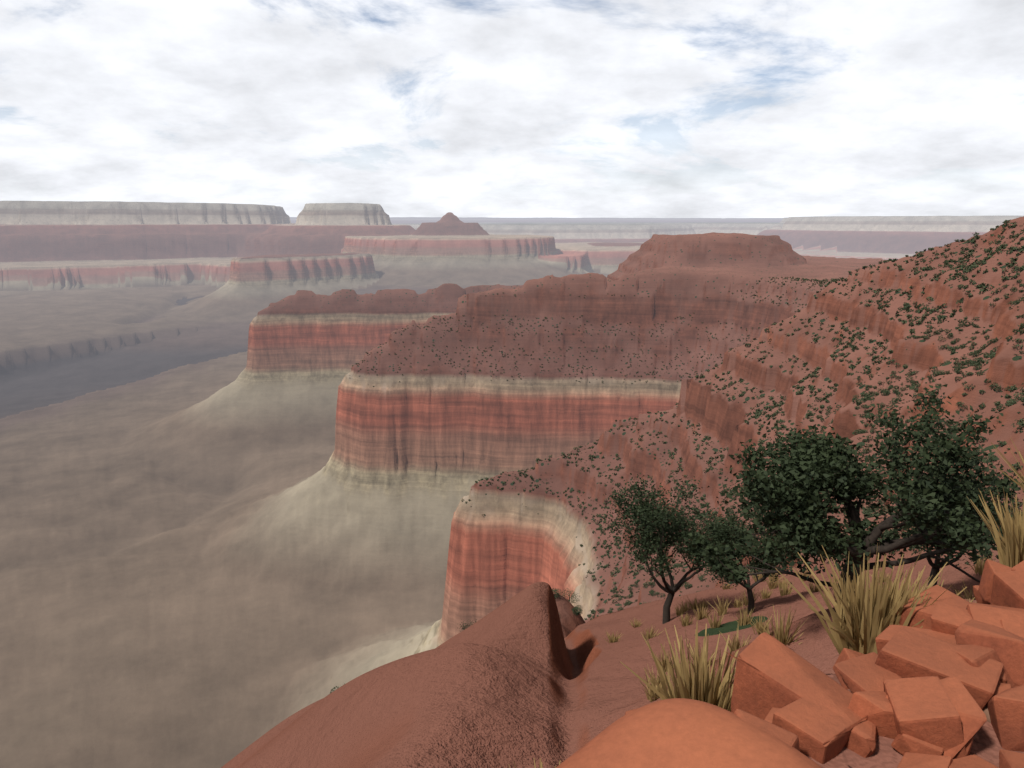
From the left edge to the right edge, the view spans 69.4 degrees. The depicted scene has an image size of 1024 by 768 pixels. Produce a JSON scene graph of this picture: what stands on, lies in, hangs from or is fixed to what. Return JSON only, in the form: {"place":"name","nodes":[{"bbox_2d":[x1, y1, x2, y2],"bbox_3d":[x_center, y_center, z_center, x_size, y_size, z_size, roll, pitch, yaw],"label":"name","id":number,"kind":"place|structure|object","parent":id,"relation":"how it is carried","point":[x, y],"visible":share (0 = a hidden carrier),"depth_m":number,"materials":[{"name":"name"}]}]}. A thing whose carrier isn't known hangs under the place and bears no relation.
{"place":"outdoors","nodes":[
{"label":"outdoors","id":0,"kind":"place"},
{"bbox_2d":[0,201,1023,767],"bbox_3d":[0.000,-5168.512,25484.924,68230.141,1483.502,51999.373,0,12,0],"label":"canyon ground","id":1,"kind":"structure","parent":0,"point":[242,525],"depth_m":1374.82,"materials":[{"name":"brown stone"}]},
{"bbox_2d":[460,618,478,631],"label":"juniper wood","id":2,"kind":"object","parent":1,"relation":"on","point":[466,626],"depth_m":68.31,"materials":[{"name":"green plant"}]},
{"bbox_2d":[599,473,736,623],"bbox_3d":[4.493,4.661,20.692,4.460,5.444,3.236,5,13,21],"label":"tree","id":3,"kind":"object","parent":1,"relation":"on","point":[660,529],"visible":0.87,"depth_m":20.61,"materials":[{"name":"green plant"}]},
{"bbox_2d":[328,220,1023,694],"bbox_3d":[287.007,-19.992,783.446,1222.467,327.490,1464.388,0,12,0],"label":"scrub vegetation","id":4,"kind":"object","parent":1,"relation":"on","point":[958,368],"visible":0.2,"depth_m":505.75,"materials":[{"name":"green plant"}]},
{"bbox_2d":[556,698,821,767],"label":"boulder","id":5,"kind":"object","parent":1,"relation":"on","point":[678,733],"visible":0.99,"depth_m":2.15,"materials":[{"name":"orange stone"}]},
{"bbox_2d":[691,507,800,613],"bbox_3d":[5.604,4.290,17.453,2.870,2.823,2.214,0,12,0],"label":"juniper wood","id":6,"kind":"object","parent":1,"relation":"on","point":[720,534],"visible":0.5,"depth_m":17.13,"materials":[{"name":"green plant"}]},
{"bbox_2d":[508,437,1023,767],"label":"grass tufts","id":7,"kind":"object","parent":1,"relation":"on","point":[862,619],"visible":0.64,"depth_m":3.35,"materials":[{"name":"beige plant"}]},
{"bbox_2d":[625,559,1023,767],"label":"rocks","id":8,"kind":"object","parent":1,"relation":"on","point":[938,681],"visible":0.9,"depth_m":2.50,"materials":[{"name":"red stone"}]},
{"bbox_2d":[684,378,1023,594],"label":"tree","id":9,"kind":"object","parent":1,"relation":"on","point":[808,471],"visible":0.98,"depth_m":8.26,"materials":[{"name":"green plant"}]},
{"bbox_2d":[873,452,1023,586],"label":"juniper wood","id":10,"kind":"object","parent":1,"relation":"on","point":[936,565],"visible":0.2,"depth_m":11.40,"materials":[{"name":"green plant"}]},
{"bbox_2d":[982,704,990,722],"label":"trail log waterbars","id":11,"kind":"object","parent":1,"relation":"on","point":[985,710],"depth_m":2.45,"materials":[{"name":"brown wood"}]},
{"bbox_2d":[0,0,1023,217],"label":"sky","id":12,"kind":"structure","parent":0,"point":[409,108],"materials":[{"name":"white"}]}
]}

